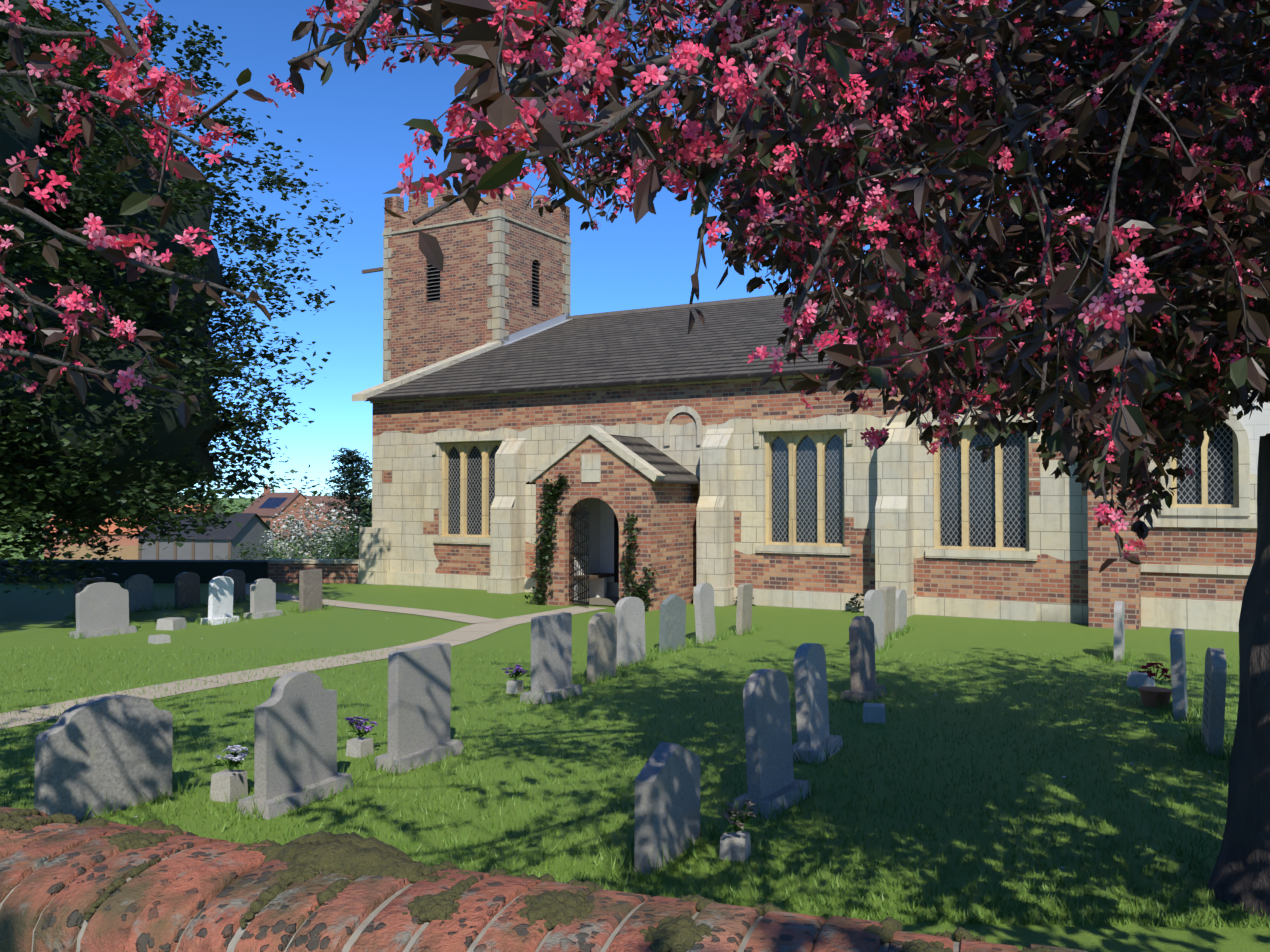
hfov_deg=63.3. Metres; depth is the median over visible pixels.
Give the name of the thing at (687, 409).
church blocked arch
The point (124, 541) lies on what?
pantile range
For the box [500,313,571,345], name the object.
church lead flashing
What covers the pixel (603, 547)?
church porch interior
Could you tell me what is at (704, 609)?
headstone
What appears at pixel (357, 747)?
grave vase
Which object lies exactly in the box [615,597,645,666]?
headstone
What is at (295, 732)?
headstone
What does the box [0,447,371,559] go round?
background vegetation
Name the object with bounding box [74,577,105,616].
headstone
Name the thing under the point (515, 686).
grave vase
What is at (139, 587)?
headstone
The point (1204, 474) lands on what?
church chancel tracery
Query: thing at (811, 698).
headstone
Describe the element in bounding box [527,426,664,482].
church porch stone
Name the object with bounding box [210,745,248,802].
grave vase
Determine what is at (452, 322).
church tower
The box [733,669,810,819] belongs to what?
headstone
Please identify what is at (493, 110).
crabapple
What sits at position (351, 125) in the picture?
sky
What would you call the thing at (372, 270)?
waterspout
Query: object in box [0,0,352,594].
tree
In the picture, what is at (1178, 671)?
headstone
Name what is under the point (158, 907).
wall coping
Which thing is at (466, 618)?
path
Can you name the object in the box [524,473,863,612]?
porch ivy
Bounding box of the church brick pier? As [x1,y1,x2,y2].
[1087,449,1140,629]
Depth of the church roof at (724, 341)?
23.59 m
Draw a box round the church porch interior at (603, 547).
[574,498,618,605]
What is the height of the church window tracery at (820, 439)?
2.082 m
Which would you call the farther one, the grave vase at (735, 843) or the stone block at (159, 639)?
the stone block at (159, 639)
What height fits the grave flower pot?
0.409 m
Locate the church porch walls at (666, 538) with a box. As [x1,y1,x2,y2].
[536,435,697,610]
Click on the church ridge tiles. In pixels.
(748, 299)
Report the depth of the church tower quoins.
28.48 m
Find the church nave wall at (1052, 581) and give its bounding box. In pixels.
[372,371,1088,623]
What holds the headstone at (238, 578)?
on the ground grass at (34, 620)
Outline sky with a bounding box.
[47,0,1268,497]
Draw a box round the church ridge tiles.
[569,288,843,318]
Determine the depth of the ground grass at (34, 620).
8.50 m
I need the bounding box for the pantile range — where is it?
[41,505,212,557]
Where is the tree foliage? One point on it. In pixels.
(172, 434)
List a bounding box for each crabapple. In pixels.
[0,0,270,427]
[265,0,1269,918]
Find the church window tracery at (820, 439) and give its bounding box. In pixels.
[442,425,1028,550]
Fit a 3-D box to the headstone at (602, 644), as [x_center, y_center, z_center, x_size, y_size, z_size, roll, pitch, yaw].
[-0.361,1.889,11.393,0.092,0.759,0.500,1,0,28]
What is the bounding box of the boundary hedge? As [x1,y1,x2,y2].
[0,559,267,583]
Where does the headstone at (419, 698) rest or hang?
on the ground grass at (34, 620)
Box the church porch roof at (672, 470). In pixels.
[526,434,699,483]
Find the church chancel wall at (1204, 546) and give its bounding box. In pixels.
[1140,390,1269,601]
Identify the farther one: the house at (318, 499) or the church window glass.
the house at (318, 499)
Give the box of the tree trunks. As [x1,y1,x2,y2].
[309,456,354,557]
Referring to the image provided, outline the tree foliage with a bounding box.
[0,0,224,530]
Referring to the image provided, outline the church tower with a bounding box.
[384,183,569,380]
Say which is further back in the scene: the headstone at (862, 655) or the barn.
the barn
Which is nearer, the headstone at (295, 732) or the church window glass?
the headstone at (295, 732)
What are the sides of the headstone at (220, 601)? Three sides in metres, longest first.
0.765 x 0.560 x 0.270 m
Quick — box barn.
[134,513,275,559]
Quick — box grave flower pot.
[1138,662,1171,707]
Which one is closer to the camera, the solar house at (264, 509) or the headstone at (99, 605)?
the headstone at (99, 605)
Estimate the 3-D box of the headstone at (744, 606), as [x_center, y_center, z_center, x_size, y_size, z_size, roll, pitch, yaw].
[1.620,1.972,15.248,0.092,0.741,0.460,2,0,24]
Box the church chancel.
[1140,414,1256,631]
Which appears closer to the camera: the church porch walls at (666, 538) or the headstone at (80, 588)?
the headstone at (80, 588)
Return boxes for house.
[242,484,321,538]
[294,488,361,532]
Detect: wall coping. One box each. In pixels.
[0,807,1087,951]
[265,559,358,563]
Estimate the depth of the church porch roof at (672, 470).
19.38 m
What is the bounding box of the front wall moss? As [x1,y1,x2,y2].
[0,808,1054,951]
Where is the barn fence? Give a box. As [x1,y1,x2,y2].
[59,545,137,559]
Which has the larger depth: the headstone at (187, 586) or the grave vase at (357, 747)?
the headstone at (187, 586)
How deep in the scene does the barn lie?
78.77 m
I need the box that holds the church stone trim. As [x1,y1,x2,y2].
[370,371,1038,621]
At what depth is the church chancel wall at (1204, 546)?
15.58 m
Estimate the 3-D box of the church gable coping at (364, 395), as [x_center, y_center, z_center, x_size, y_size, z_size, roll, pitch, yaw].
[-5.110,-2.697,25.985,0.420,2.030,5.130,-1,-1,30]
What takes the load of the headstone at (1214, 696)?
on the ground grass at (34, 620)
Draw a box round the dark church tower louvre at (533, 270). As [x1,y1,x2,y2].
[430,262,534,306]
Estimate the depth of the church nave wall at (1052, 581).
19.19 m
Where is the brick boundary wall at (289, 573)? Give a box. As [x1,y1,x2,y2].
[268,563,357,582]
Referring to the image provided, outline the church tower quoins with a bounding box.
[382,209,571,382]
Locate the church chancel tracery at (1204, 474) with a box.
[1171,421,1238,507]
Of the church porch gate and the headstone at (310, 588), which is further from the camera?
the church porch gate
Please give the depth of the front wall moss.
1.49 m
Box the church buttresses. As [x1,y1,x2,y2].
[358,422,915,617]
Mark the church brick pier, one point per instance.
(1118, 579)
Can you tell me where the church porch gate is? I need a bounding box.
[569,499,588,605]
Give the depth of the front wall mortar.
1.37 m
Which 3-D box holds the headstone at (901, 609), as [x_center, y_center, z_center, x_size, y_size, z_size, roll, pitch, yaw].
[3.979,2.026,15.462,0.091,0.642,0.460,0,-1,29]
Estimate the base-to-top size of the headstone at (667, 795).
0.652 m
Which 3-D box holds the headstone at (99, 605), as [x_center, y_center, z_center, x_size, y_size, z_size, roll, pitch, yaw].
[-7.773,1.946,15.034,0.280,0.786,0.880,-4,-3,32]
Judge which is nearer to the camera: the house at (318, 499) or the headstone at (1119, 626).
the headstone at (1119, 626)
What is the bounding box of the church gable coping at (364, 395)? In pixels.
[352,342,500,401]
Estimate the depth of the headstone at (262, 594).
17.19 m
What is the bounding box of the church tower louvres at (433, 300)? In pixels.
[426,260,539,307]
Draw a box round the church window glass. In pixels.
[448,429,1025,547]
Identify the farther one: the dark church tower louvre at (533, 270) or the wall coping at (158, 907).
the dark church tower louvre at (533, 270)
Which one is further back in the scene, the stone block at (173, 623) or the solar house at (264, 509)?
the solar house at (264, 509)
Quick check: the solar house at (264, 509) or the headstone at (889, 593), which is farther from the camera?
the solar house at (264, 509)
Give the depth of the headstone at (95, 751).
6.56 m
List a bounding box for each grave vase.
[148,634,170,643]
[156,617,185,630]
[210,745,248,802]
[346,716,377,757]
[501,665,529,693]
[719,799,761,861]
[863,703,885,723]
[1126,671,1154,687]
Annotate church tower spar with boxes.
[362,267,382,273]
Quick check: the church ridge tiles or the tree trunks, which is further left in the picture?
the tree trunks
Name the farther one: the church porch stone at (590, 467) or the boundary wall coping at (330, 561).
the boundary wall coping at (330, 561)
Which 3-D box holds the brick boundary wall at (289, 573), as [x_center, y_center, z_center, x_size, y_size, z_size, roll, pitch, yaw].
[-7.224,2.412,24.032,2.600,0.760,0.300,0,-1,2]
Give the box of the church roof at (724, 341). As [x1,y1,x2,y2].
[365,291,968,401]
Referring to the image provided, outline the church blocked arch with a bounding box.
[664,406,702,445]
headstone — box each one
[34,695,172,821]
[69,582,136,638]
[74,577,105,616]
[125,574,152,612]
[175,572,199,608]
[200,576,238,624]
[222,570,245,602]
[237,671,352,819]
[244,578,282,618]
[299,569,321,611]
[373,642,463,773]
[520,612,582,704]
[587,612,616,682]
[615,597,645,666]
[634,742,700,874]
[659,594,685,652]
[694,583,715,643]
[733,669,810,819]
[736,583,752,634]
[792,643,842,763]
[841,616,886,702]
[864,590,883,650]
[880,586,895,638]
[895,589,906,632]
[1114,601,1124,661]
[1170,628,1187,720]
[1202,647,1226,755]
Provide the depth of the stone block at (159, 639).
14.16 m
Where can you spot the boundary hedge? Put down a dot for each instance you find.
(169, 571)
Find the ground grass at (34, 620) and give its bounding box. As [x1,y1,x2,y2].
[0,498,1269,951]
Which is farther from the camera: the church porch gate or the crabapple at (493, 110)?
the church porch gate
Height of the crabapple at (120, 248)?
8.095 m
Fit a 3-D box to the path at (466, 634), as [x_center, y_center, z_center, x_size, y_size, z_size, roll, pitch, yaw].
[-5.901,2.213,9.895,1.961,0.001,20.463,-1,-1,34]
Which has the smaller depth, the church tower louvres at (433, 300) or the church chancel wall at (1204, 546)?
the church chancel wall at (1204, 546)
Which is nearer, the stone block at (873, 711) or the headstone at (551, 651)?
the stone block at (873, 711)
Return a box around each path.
[0,606,606,728]
[245,583,502,623]
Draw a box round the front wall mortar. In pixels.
[0,834,1020,951]
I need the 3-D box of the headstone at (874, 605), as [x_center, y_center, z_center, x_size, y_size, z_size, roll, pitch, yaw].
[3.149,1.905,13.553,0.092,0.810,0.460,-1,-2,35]
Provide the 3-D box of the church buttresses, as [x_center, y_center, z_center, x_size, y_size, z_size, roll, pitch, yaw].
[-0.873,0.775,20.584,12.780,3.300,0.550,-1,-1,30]

